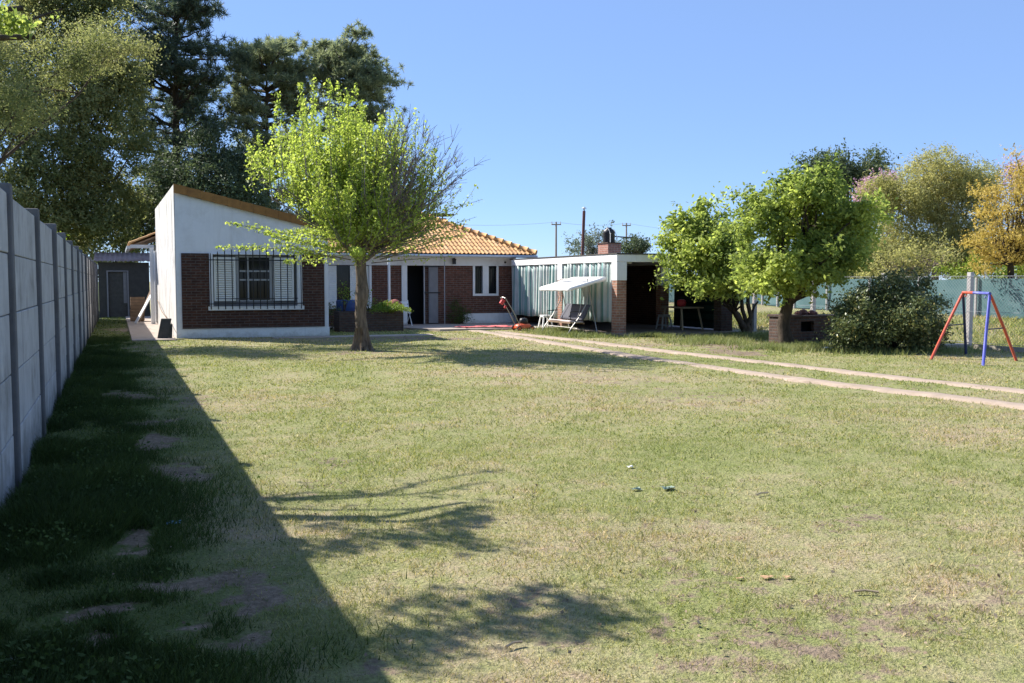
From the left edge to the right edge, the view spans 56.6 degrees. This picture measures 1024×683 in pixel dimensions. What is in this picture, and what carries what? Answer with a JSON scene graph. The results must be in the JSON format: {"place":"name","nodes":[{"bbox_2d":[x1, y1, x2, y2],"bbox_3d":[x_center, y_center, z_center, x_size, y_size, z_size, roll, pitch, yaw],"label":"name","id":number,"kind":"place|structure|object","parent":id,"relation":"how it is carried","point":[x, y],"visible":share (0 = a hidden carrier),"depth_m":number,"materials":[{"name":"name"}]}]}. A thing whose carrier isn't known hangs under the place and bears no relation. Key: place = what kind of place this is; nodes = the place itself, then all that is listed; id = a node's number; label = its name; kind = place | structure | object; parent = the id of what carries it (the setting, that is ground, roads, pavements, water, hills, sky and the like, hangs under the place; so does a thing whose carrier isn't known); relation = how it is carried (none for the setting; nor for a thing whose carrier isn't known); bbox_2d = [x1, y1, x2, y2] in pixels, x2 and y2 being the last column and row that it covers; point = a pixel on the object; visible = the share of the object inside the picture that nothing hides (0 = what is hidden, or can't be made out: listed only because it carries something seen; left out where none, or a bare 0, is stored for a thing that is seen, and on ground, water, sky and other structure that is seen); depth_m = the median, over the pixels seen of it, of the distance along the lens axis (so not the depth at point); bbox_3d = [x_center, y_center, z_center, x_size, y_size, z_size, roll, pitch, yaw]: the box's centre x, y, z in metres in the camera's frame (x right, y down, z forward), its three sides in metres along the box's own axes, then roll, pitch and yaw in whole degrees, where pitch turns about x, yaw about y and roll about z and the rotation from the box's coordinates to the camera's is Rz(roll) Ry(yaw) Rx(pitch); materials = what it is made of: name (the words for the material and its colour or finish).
{"place":"outdoors","nodes":[
{"label":"outdoors","id":0,"kind":"place"},
{"bbox_2d":[126,316,175,340],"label":"side path","id":1,"kind":"structure","parent":0,"point":[146,330],"depth_m":29.14,"materials":[{"name":"concrete"}]},
{"bbox_2d":[130,309,144,320],"bbox_3d":[-14.169,-0.995,35.922,0.500,0.440,0.440,-2,4,-23],"label":"wooden crate","id":2,"kind":"object","parent":1,"relation":"on","point":[134,313],"visible":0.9,"depth_m":35.70,"materials":[{"name":"brown wood"}]},
{"bbox_2d":[130,297,144,308],"bbox_3d":[-14.158,-1.456,35.919,0.500,0.440,0.440,-2,4,-23],"label":"wooden crate","id":3,"kind":"object","parent":2,"relation":"on","point":[136,302],"visible":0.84,"depth_m":35.71,"materials":[{"name":"brown wood"}]},
{"bbox_2d":[134,295,150,322],"bbox_3d":[-13.292,-1.175,34.268,0.160,1.023,0.658,3,5,39],"label":"plank","id":4,"kind":"object","parent":1,"relation":"on","point":[143,309],"visible":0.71,"depth_m":34.23,"materials":[{"name":"white paint"}]},
{"bbox_2d":[138,291,149,321],"bbox_3d":[-13.718,-1.357,35.544,0.572,1.223,0.200,-4,5,-44],"label":"plank","id":5,"kind":"object","parent":1,"relation":"on","point":[145,308],"visible":0.3,"depth_m":35.45,"materials":[{"name":"white wood"}]},
{"bbox_2d":[157,318,172,337],"bbox_3d":[-9.210,-0.337,25.210,0.392,0.549,0.147,-2,4,-23],"label":"leaning slab","id":6,"kind":"object","parent":1,"relation":"on","point":[165,328],"depth_m":25.18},
{"bbox_2d":[272,334,435,338],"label":"garden path","id":7,"kind":"structure","parent":0,"point":[396,335],"depth_m":26.50,"materials":[{"name":"concrete"}]},
{"bbox_2d":[329,323,545,330],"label":"patio","id":8,"kind":"structure","parent":0,"point":[439,327],"depth_m":30.71,"materials":[{"name":"concrete"}]},
{"bbox_2d":[336,300,354,310],"bbox_3d":[-5.297,-0.877,30.296,0.630,0.900,0.630,-2,4,-23],"label":"blue drum","id":9,"kind":"object","parent":8,"relation":"on","point":[350,306],"visible":0.28,"depth_m":30.03,"materials":[{"name":"plastic"}]},
{"bbox_2d":[401,300,412,325],"bbox_3d":[-3.650,-0.962,32.062,0.426,0.865,0.619,-2,4,-23],"label":"folding chair","id":10,"kind":"object","parent":8,"relation":"on","point":[405,302],"visible":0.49,"depth_m":32.21,"materials":[{"name":"white paint"}]},
{"bbox_2d":[446,296,474,323],"bbox_3d":[-1.800,-1.083,33.280,1.114,1.018,0.871,-2,4,-23],"label":"shrub","id":11,"kind":"object","parent":8,"relation":"on","point":[460,318],"depth_m":33.23,"materials":[{"name":"green plant"}]},
{"bbox_2d":[453,325,514,326],"bbox_3d":[-0.868,-0.492,30.783,2.034,0.055,0.936,-1,4,-16],"label":"red cloth","id":12,"kind":"object","parent":8,"relation":"on","point":[485,326],"visible":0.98,"depth_m":30.77,"materials":[{"name":"red fabric"}]},
{"bbox_2d":[0,282,1023,682],"bbox_3d":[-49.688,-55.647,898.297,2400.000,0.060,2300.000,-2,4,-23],"label":"lawn","id":13,"kind":"structure","parent":0,"point":[812,648],"depth_m":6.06,"materials":[{"name":"plant"}]},
{"bbox_2d":[0,0,62,40],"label":"overhanging tree","id":14,"kind":"object","parent":13,"relation":"on","point":[20,26],"visible":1,"depth_m":8.28,"materials":[{"name":"green plant"}]},
{"bbox_2d":[0,183,98,519],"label":"concrete wall","id":15,"kind":"structure","parent":13,"relation":"on","point":[49,305],"depth_m":8.78,"materials":[{"name":"grey concrete"}]},
{"bbox_2d":[0,0,165,271],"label":"olive tree","id":16,"kind":"object","parent":13,"relation":"on","point":[84,178],"visible":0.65,"depth_m":45.13,"materials":[{"name":"green plant"}]},
{"bbox_2d":[0,0,170,163],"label":"olive tree","id":17,"kind":"object","parent":13,"relation":"on","point":[12,103],"visible":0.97,"depth_m":25.38,"materials":[{"name":"green plant"}]},
{"bbox_2d":[94,252,149,316],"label":"garden shed","id":18,"kind":"structure","parent":13,"relation":"on","point":[121,283],"depth_m":40.91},
{"bbox_2d":[108,272,127,316],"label":"door","id":19,"kind":"structure","parent":18,"relation":"in","point":[117,307],"depth_m":40.84,"materials":[{"name":"grey metal"}]},
{"bbox_2d":[74,161,186,261],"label":"understorey tree","id":20,"kind":"object","parent":13,"relation":"on","point":[102,239],"visible":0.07,"depth_m":49.92,"materials":[{"name":"green plant"}]},
{"bbox_2d":[108,0,256,232],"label":"dark pine","id":21,"kind":"object","parent":13,"relation":"on","point":[182,98],"visible":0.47,"depth_m":51.83,"materials":[{"name":"green plant"}]},
{"bbox_2d":[129,103,282,233],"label":"background tree","id":22,"kind":"object","parent":13,"relation":"on","point":[228,178],"visible":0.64,"depth_m":48.73,"materials":[{"name":"green plant"}]},
{"bbox_2d":[189,31,333,213],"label":"bushy pine","id":23,"kind":"object","parent":13,"relation":"on","point":[246,104],"visible":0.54,"depth_m":53.88,"materials":[{"name":"green plant"}]},
{"bbox_2d":[0,334,526,682],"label":"wall weeds","id":24,"kind":"object","parent":13,"relation":"on","point":[88,495],"depth_m":5.66,"materials":[{"name":"green plant"}]},
{"bbox_2d":[125,184,537,337],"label":"brick house","id":25,"kind":"structure","parent":13,"relation":"on","point":[201,286],"depth_m":26.73,"materials":[{"name":"white paint"}]},
{"bbox_2d":[208,253,303,310],"bbox_3d":[-7.073,-1.649,26.282,2.580,1.550,0.240,-2,4,-23],"label":"window","id":26,"kind":"structure","parent":25,"relation":"in","point":[221,278],"depth_m":26.34,"materials":[{"name":"white paint"}]},
{"bbox_2d":[328,265,371,308],"bbox_3d":[-5.546,-1.846,32.136,1.600,1.460,0.155,-2,4,-23],"label":"window","id":27,"kind":"structure","parent":25,"relation":"in","point":[347,273],"depth_m":32.13,"materials":[{"name":"white paint"}]},
{"bbox_2d":[425,267,428,323],"bbox_3d":[-2.987,-1.628,33.187,0.140,2.030,0.020,-2,4,-23],"label":"door","id":28,"kind":"structure","parent":25,"relation":"in","point":[426,268],"depth_m":33.19,"materials":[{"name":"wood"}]},
{"bbox_2d":[428,267,437,322],"bbox_3d":[-2.753,-1.641,33.248,0.340,1.990,0.055,-2,4,-23],"label":"door","id":29,"kind":"structure","parent":25,"relation":"in","point":[432,271],"depth_m":33.22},
{"bbox_2d":[473,266,498,295],"bbox_3d":[-0.962,-2.168,34.014,0.980,1.064,0.150,-2,4,-23],"label":"window","id":30,"kind":"structure","parent":25,"relation":"in","point":[484,280],"depth_m":33.97,"materials":[{"name":"white paint"}]},
{"bbox_2d":[329,302,341,329],"bbox_3d":[-5.732,-0.877,29.894,1.362,1.078,1.056,1,4,15],"label":"porch shrub","id":31,"kind":"object","parent":13,"relation":"on","point":[331,314],"visible":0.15,"depth_m":29.74,"materials":[{"name":"green plant"}]},
{"bbox_2d":[213,77,488,350],"bbox_3d":[-3.060,-2.654,21.182,5.421,5.972,5.501,2,4,24],"label":"spring tree","id":32,"kind":"object","parent":13,"relation":"on","point":[349,200],"visible":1,"depth_m":20.41,"materials":[{"name":"green plant"}]},
{"bbox_2d":[292,17,414,150],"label":"umbrella pine","id":33,"kind":"object","parent":13,"relation":"on","point":[350,62],"visible":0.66,"depth_m":55.70,"materials":[{"name":"green plant"}]},
{"bbox_2d":[334,311,403,331],"bbox_3d":[-4.430,-0.605,29.399,2.000,0.670,0.750,-2,4,-23],"label":"brick planter","id":34,"kind":"object","parent":13,"relation":"on","point":[376,321],"visible":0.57,"depth_m":29.11,"materials":[{"name":"brown brick"}]},
{"bbox_2d":[337,280,354,311],"bbox_3d":[-5.122,-1.341,29.092,0.591,1.086,0.553,3,5,36],"label":"sapling","id":35,"kind":"object","parent":34,"relation":"in","point":[344,303],"visible":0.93,"depth_m":29.07,"materials":[{"name":"green plant"}]},
{"bbox_2d":[354,283,381,310],"bbox_3d":[-4.436,-1.316,29.432,0.913,1.117,0.478,0,4,4],"label":"potted plant","id":36,"kind":"object","parent":34,"relation":"in","point":[368,308],"visible":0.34,"depth_m":29.36,"materials":[{"name":"green plant"}]},
{"bbox_2d":[366,300,413,313],"bbox_3d":[-3.756,-1.028,29.334,1.475,0.546,1.420,-2,4,-23],"label":"fern","id":37,"kind":"object","parent":34,"relation":"in","point":[390,307],"visible":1,"depth_m":29.14,"materials":[{"name":"green plant"}]},
{"bbox_2d":[387,299,401,310],"bbox_3d":[-3.747,-0.890,30.345,0.560,0.920,0.546,-2,4,-23],"label":"red bundle","id":38,"kind":"object","parent":34,"relation":"on","point":[395,300],"visible":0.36,"depth_m":30.20,"materials":[{"name":"fabric"}]},
{"bbox_2d":[0,393,1023,682],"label":"soil crumbs","id":39,"kind":"object","parent":13,"relation":"on","point":[622,523],"visible":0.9,"depth_m":4.92,"materials":[{"name":"brown soil"}]},
{"bbox_2d":[505,640,522,647],"bbox_3d":[0.005,1.289,4.057,0.093,0.015,0.021,-3,5,-40],"label":"stick","id":40,"kind":"object","parent":13,"relation":"on","point":[513,642],"visible":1,"depth_m":4.06,"materials":[{"name":"brown wood"}]},
{"bbox_2d":[499,297,534,330],"bbox_3d":[0.152,-0.877,29.801,1.007,1.062,0.512,-2,4,-23],"label":"lawn mower","id":41,"kind":"object","parent":13,"relation":"on","point":[523,322],"visible":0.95,"depth_m":29.77,"materials":[{"name":"orange plastic"}]},
{"bbox_2d":[538,315,552,327],"bbox_3d":[1.079,-0.627,30.529,0.400,0.450,0.400,-2,4,-23],"label":"plastic stool","id":42,"kind":"object","parent":13,"relation":"on","point":[543,316],"visible":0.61,"depth_m":30.43,"materials":[{"name":"white plastic"}]},
{"bbox_2d":[551,221,560,255],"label":"utility pole","id":43,"kind":"object","parent":13,"relation":"on","point":[555,224],"visible":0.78,"depth_m":99.43,"materials":[{"name":"brown wood"}]},
{"bbox_2d":[540,277,606,332],"bbox_3d":[1.774,-1.071,27.933,1.186,1.665,2.066,-2,4,-23],"label":"garden swing","id":44,"kind":"object","parent":13,"relation":"on","point":[576,312],"visible":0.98,"depth_m":27.74,"materials":[{"name":"fabric"}]},
{"bbox_2d":[561,220,620,254],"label":"gum tree","id":45,"kind":"object","parent":13,"relation":"on","point":[589,241],"visible":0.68,"depth_m":71.45,"materials":[{"name":"green plant"}]},
{"bbox_2d":[615,232,655,252],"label":"round tree","id":46,"kind":"object","parent":13,"relation":"on","point":[636,244],"visible":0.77,"depth_m":65.25,"materials":[{"name":"green plant"}]},
{"bbox_2d":[661,486,674,489],"bbox_3d":[1.169,1.095,7.129,0.109,0.023,0.084,-2,4,-23],"label":"plastic shred","id":47,"kind":"object","parent":13,"relation":"on","point":[667,487],"visible":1,"depth_m":7.11,"materials":[{"name":"white plastic"}]},
{"bbox_2d":[642,181,762,333],"bbox_3d":[5.260,-2.202,25.963,3.400,4.495,4.196,1,4,8],"label":"leaning citrus tree","id":48,"kind":"object","parent":13,"relation":"on","point":[707,257],"visible":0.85,"depth_m":25.83,"materials":[{"name":"green plant"}]},
{"bbox_2d":[760,575,773,578],"bbox_3d":[1.338,1.233,4.984,0.066,0.010,0.043,-2,4,-23],"label":"dry leaf","id":49,"kind":"object","parent":13,"relation":"on","point":[765,576],"visible":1,"depth_m":4.97,"materials":[{"name":"orange plant"}]},
{"bbox_2d":[755,239,791,251],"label":"hedge tree","id":50,"kind":"object","parent":13,"relation":"on","point":[771,245],"depth_m":73.66,"materials":[{"name":"green plant"}]},
{"bbox_2d":[767,314,842,342],"bbox_3d":[7.421,-0.305,23.915,1.940,0.770,0.680,-2,4,-23],"label":"brick barbecue","id":51,"kind":"object","parent":13,"relation":"on","point":[804,327],"visible":0.59,"depth_m":23.64,"materials":[{"name":"brick"}]},
{"bbox_2d":[799,309,807,314],"bbox_3d":[7.334,-0.743,23.905,0.251,0.144,0.257,-2,4,-23],"label":"rubble lump","id":52,"kind":"object","parent":51,"relation":"on","point":[803,311],"visible":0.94,"depth_m":23.81,"materials":[{"name":"stone"}]},
{"bbox_2d":[808,310,815,314],"bbox_3d":[7.555,-0.733,23.944,0.209,0.120,0.214,-2,4,-23],"label":"rubble lump","id":53,"kind":"object","parent":51,"relation":"on","point":[811,312],"visible":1,"depth_m":23.87,"materials":[{"name":"stone"}]},
{"bbox_2d":[713,150,901,343],"bbox_3d":[6.881,-2.037,22.200,3.803,4.644,3.451,-2,4,-23],"label":"citrus tree","id":54,"kind":"object","parent":13,"relation":"on","point":[828,244],"visible":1,"depth_m":21.66,"materials":[{"name":"green plant"}]},
{"bbox_2d":[669,272,1023,352],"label":"chain link fence","id":55,"kind":"object","parent":13,"relation":"on","point":[969,305],"visible":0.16,"depth_m":21.98,"materials":[{"name":"teal metal"}]},
{"bbox_2d":[669,277,1023,318],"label":"net fence","id":56,"kind":"object","parent":13,"relation":"on","point":[977,296],"visible":0.1,"depth_m":40.65,"materials":[{"name":"metal"}]},
{"bbox_2d":[788,137,906,226],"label":"dark round tree","id":57,"kind":"object","parent":13,"relation":"on","point":[855,171],"visible":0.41,"depth_m":85.39,"materials":[{"name":"green plant"}]},
{"bbox_2d":[845,271,863,278],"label":"hedge tree","id":58,"kind":"object","parent":13,"relation":"on","point":[852,275],"visible":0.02,"depth_m":64.65,"materials":[{"name":"green plant"}]},
{"bbox_2d":[853,589,878,592],"bbox_3d":[1.751,1.234,4.702,0.122,0.015,0.020,0,4,6],"label":"stick","id":59,"kind":"object","parent":13,"relation":"on","point":[866,590],"visible":1,"depth_m":4.70,"materials":[{"name":"brown wood"}]},
{"bbox_2d":[851,167,904,236],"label":"pink tree","id":60,"kind":"object","parent":13,"relation":"on","point":[869,177],"visible":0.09,"depth_m":77.54,"materials":[{"name":"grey plant"}]},
{"bbox_2d":[812,257,966,351],"bbox_3d":[8.224,-0.761,20.759,3.192,2.137,2.449,1,4,14],"label":"round bush","id":61,"kind":"object","parent":13,"relation":"on","point":[863,315],"visible":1,"depth_m":20.48,"materials":[{"name":"green plant"}]},
{"bbox_2d":[852,228,968,279],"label":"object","id":62,"kind":"object","parent":13,"relation":"on","point":[912,253],"visible":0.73,"depth_m":49.41,"materials":[{"name":"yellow plant"}]},
{"bbox_2d":[849,140,1021,279],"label":"yellow olive tree","id":63,"kind":"object","parent":13,"relation":"on","point":[931,195],"visible":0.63,"depth_m":54.39,"materials":[{"name":"green plant"}]},
{"bbox_2d":[940,343,970,348],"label":"concrete block","id":64,"kind":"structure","parent":13,"relation":"on","point":[956,344],"depth_m":21.68,"materials":[{"name":"grey concrete"}]},
{"bbox_2d":[930,291,1017,365],"bbox_3d":[9.178,-0.283,18.695,1.374,1.405,2.848,3,5,43],"label":"tubular swing","id":65,"kind":"object","parent":13,"relation":"on","point":[962,296],"visible":0.91,"depth_m":18.28,"materials":[{"name":"red paint"}]},
{"bbox_2d":[928,250,1023,279],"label":"bright shrub","id":66,"kind":"object","parent":13,"relation":"on","point":[960,271],"visible":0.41,"depth_m":45.60,"materials":[{"name":"green plant"}]},
{"bbox_2d":[952,143,1023,318],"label":"orange tree","id":67,"kind":"object","parent":13,"relation":"on","point":[1008,249],"visible":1,"depth_m":38.74,"materials":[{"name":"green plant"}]},
{"bbox_2d":[995,149,1023,278],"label":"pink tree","id":68,"kind":"object","parent":13,"relation":"on","point":[1008,169],"visible":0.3,"depth_m":71.29,"materials":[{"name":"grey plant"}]},
{"bbox_2d":[0,0,1023,281],"label":"sky","id":69,"kind":"structure","parent":0,"point":[621,111],"materials":[{"name":"blue"}]},
{"bbox_2d":[508,321,739,336],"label":"carport floor","id":70,"kind":"structure","parent":0,"point":[631,328],"depth_m":29.86,"materials":[{"name":"grey concrete"}]},
{"bbox_2d":[510,253,731,333],"bbox_3d":[3.307,-1.550,31.145,4.070,2.435,7.870,-2,4,-23],"label":"carport","id":71,"kind":"object","parent":70,"relation":"on","point":[634,301],"visible":0.51,"depth_m":30.80,"materials":[{"name":"paint"}]},
{"bbox_2d":[512,264,557,317],"bbox_3d":[0.723,-1.726,32.300,0.177,1.750,4.004,-2,4,-23],"label":"striped curtain","id":72,"kind":"object","parent":71,"relation":"hanging from","point":[530,297],"visible":0.94,"depth_m":32.20,"materials":[{"name":"fabric"}]},
{"bbox_2d":[581,207,586,263],"bbox_3d":[2.561,-2.773,34.104,0.228,4.100,0.200,-2,4,-23],"label":"flue pipe","id":73,"kind":"object","parent":71,"relation":"attached to","point":[583,231],"visible":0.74,"depth_m":33.98,"materials":[{"name":"metal"}]},
{"bbox_2d":[563,262,611,321],"bbox_3d":[2.263,-1.491,28.607,0.176,1.750,3.192,-2,4,-23],"label":"striped curtain","id":74,"kind":"object","parent":71,"relation":"hanging from","point":[601,295],"visible":0.73,"depth_m":28.06,"materials":[{"name":"fabric"}]},
{"bbox_2d":[597,242,621,253],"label":"brick tower","id":75,"kind":"structure","parent":71,"relation":"on","point":[608,247],"depth_m":35.55,"materials":[{"name":"brick"}]},
{"bbox_2d":[603,227,632,242],"bbox_3d":[4.066,-3.774,35.942,1.281,1.065,0.612,-2,4,-23],"label":"water tank","id":76,"kind":"object","parent":75,"relation":"on","point":[609,233],"visible":0.97,"depth_m":35.66,"materials":[{"name":"black plastic"}]},
{"bbox_2d":[674,282,713,328],"bbox_3d":[5.772,-1.220,29.774,0.063,1.550,2.530,-2,4,-23],"label":"shade screen","id":77,"kind":"object","parent":71,"relation":"attached to","point":[691,317],"visible":0.46,"depth_m":29.95,"materials":[{"name":"black fabric"}]},
{"bbox_2d":[655,314,672,328],"bbox_3d":[4.741,-0.618,29.615,0.400,0.450,0.400,-2,4,-23],"label":"plastic stool","id":78,"kind":"object","parent":70,"relation":"on","point":[663,316],"visible":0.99,"depth_m":29.53,"materials":[{"name":"black plastic"}]},
{"bbox_2d":[660,306,703,329],"bbox_3d":[5.244,-0.724,29.362,0.780,0.708,1.297,-2,4,-23],"label":"wooden table","id":79,"kind":"object","parent":70,"relation":"on","point":[681,315],"visible":0.93,"depth_m":28.97,"materials":[{"name":"brown wood"}]},
{"bbox_2d":[677,299,685,306],"bbox_3d":[5.236,-1.193,29.351,0.300,0.230,0.292,-2,4,-23],"label":"red pot","id":80,"kind":"object","parent":79,"relation":"on","point":[681,302],"visible":1,"depth_m":29.25,"materials":[{"name":"ceramic"}]},
{"bbox_2d":[468,330,1023,409],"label":"driveway track","id":81,"kind":"structure","parent":0,"point":[1015,405],"depth_m":14.86,"materials":[{"name":"concrete"}]},
{"bbox_2d":[494,331,1023,393],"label":"driveway track","id":82,"kind":"structure","parent":0,"point":[949,383],"depth_m":17.06,"materials":[{"name":"concrete"}]},
{"bbox_2d":[501,325,1023,357],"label":"long grass","id":83,"kind":"structure","parent":0,"point":[731,338],"depth_m":23.38,"materials":[{"name":"green plant"}]},
{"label":"utility pole","id":84,"kind":"object","parent":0,"visible":0},
{"bbox_2d":[519,222,669,229],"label":"power line","id":85,"kind":"object","parent":84,"relation":"hanging from","point":[578,224],"visible":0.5,"depth_m":101.87,"materials":[{"name":"grey metal"}]}
]}

